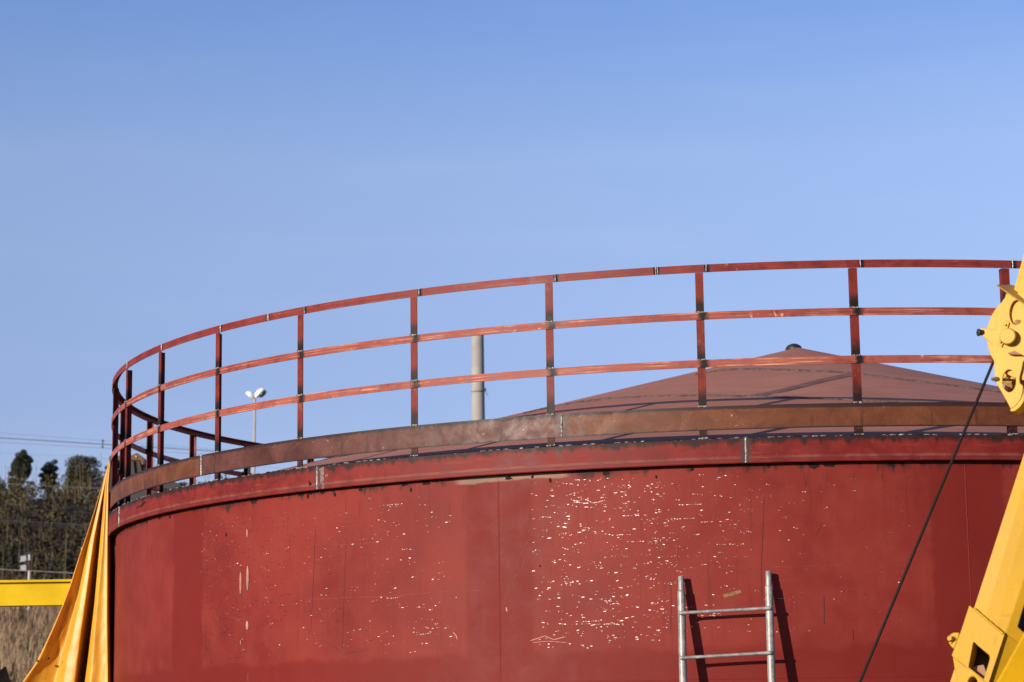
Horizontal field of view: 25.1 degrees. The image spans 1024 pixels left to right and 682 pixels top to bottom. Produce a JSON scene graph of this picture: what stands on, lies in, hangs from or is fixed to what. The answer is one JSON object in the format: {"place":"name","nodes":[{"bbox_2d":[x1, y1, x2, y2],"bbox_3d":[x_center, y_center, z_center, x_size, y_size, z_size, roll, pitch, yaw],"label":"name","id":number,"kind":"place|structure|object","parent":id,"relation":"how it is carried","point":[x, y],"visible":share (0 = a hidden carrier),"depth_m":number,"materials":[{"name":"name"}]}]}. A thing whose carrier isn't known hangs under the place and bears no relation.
{"place":"outdoors","nodes":[
{"label":"outdoors","id":0,"kind":"place"},
{"bbox_2d":[0,666,10,681],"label":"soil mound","id":1,"kind":"object","parent":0,"point":[4,676],"visible":0.92,"depth_m":30.16,"materials":[{"name":"soil"}]},
{"bbox_2d":[0,499,95,681],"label":"hill","id":2,"kind":"structure","parent":0,"point":[81,507],"depth_m":166.40,"materials":[{"name":"green plant"}]},
{"bbox_2d":[7,449,34,493],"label":"tree","id":3,"kind":"object","parent":2,"relation":"on","point":[22,458],"visible":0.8,"depth_m":204.65,"materials":[{"name":"green plant"}]},
{"bbox_2d":[0,631,47,638],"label":"fence wire","id":4,"kind":"object","parent":2,"relation":"on","point":[22,634],"visible":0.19,"depth_m":59.60,"materials":[{"name":"grey metal"}]},
{"bbox_2d":[20,555,30,617],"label":"white post","id":5,"kind":"object","parent":2,"relation":"on","point":[23,559],"visible":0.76,"depth_m":111.78,"materials":[{"name":"white metal"}]},
{"bbox_2d":[0,568,68,681],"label":"dry grass","id":6,"kind":"structure","parent":2,"relation":"on","point":[20,662],"depth_m":97.76,"materials":[{"name":"beige plant"}]},
{"bbox_2d":[0,569,69,572],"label":"fence wire","id":7,"kind":"object","parent":2,"relation":"on","point":[35,571],"visible":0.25,"depth_m":69.87,"materials":[{"name":"grey metal"}]},
{"bbox_2d":[0,520,82,524],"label":"fence wire","id":8,"kind":"object","parent":2,"relation":"on","point":[42,522],"visible":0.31,"depth_m":95.16,"materials":[{"name":"grey metal"}]},
{"bbox_2d":[38,459,59,493],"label":"tree","id":9,"kind":"object","parent":2,"relation":"on","point":[49,468],"visible":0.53,"depth_m":206.76,"materials":[{"name":"green plant"}]},
{"bbox_2d":[60,454,105,496],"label":"tree","id":10,"kind":"object","parent":2,"relation":"on","point":[74,462],"visible":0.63,"depth_m":203.49,"materials":[{"name":"green plant"}]},
{"bbox_2d":[4,442,177,452],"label":"power line","id":11,"kind":"object","parent":2,"relation":"on","point":[74,446],"visible":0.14,"depth_m":151.13,"materials":[{"name":"grey metal"}]},
{"bbox_2d":[4,438,211,450],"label":"power line","id":12,"kind":"object","parent":2,"relation":"on","point":[96,443],"visible":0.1,"depth_m":151.15,"materials":[{"name":"grey metal"}]},
{"bbox_2d":[0,459,228,579],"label":"brush","id":13,"kind":"object","parent":2,"relation":"on","point":[65,554],"visible":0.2,"depth_m":165.46,"materials":[{"name":"green plant"}]},
{"bbox_2d":[4,483,100,488],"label":"fence wire","id":14,"kind":"object","parent":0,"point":[47,485],"visible":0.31,"depth_m":120.55,"materials":[{"name":"grey metal"}]},
{"bbox_2d":[7,433,222,449],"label":"power line","id":15,"kind":"object","parent":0,"point":[101,440],"visible":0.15,"depth_m":151.20,"materials":[{"name":"grey metal"}]},
{"bbox_2d":[0,0,1023,498],"label":"sky","id":16,"kind":"structure","parent":0,"point":[170,170],"materials":[{"name":"blue"}]},
{"label":"ground","id":17,"kind":"structure","parent":0,"visible":0},
{"bbox_2d":[0,547,81,606],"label":"yellow gantry","id":18,"kind":"object","parent":17,"relation":"on","point":[18,593],"visible":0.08,"depth_m":23.84,"materials":[{"name":"yellow metal"}]},
{"bbox_2d":[109,453,182,502],"bbox_3d":[-8.749,7.045,55.294,1.829,8.600,1.479,-1,-10,0],"label":"tree","id":19,"kind":"object","parent":17,"relation":"on","point":[138,462],"visible":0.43,"depth_m":55.28,"materials":[{"name":"plant"}]},
{"bbox_2d":[246,388,266,473],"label":"street lamp","id":20,"kind":"object","parent":17,"relation":"on","point":[260,392],"visible":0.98,"depth_m":121.19,"materials":[{"name":"white metal"}]},
{"bbox_2d":[471,328,487,419],"bbox_3d":[-0.662,4.631,45.890,0.378,9.905,0.378,4,-11,-25],"label":"concrete pole","id":21,"kind":"object","parent":17,"relation":"on","point":[478,391],"visible":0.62,"depth_m":46.47,"materials":[{"name":"concrete"}]},
{"bbox_2d":[108,259,1023,681],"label":"storage tank","id":22,"kind":"object","parent":17,"relation":"on","point":[570,541],"visible":0.98,"depth_m":14.43,"materials":[{"name":"metal"}]},
{"bbox_2d":[23,461,114,681],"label":"tarp","id":23,"kind":"object","parent":22,"relation":"hanging from","point":[78,646],"visible":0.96,"depth_m":18.34,"materials":[{"name":"yellow fabric"}]},
{"bbox_2d":[677,571,775,681],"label":"scaffold ladder","id":24,"kind":"object","parent":17,"relation":"on","point":[769,652],"visible":1,"depth_m":13.87,"materials":[{"name":"silver metal"}]},
{"bbox_2d":[947,255,1023,681],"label":"crane","id":25,"kind":"object","parent":17,"relation":"on","point":[986,643],"visible":1,"depth_m":10.01,"materials":[{"name":"yellow paint"}]},
{"bbox_2d":[858,360,993,681],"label":"hoist rope","id":26,"kind":"object","parent":25,"relation":"hanging from","point":[925,524],"visible":1,"depth_m":10.02,"materials":[{"name":"metal"}]}
]}

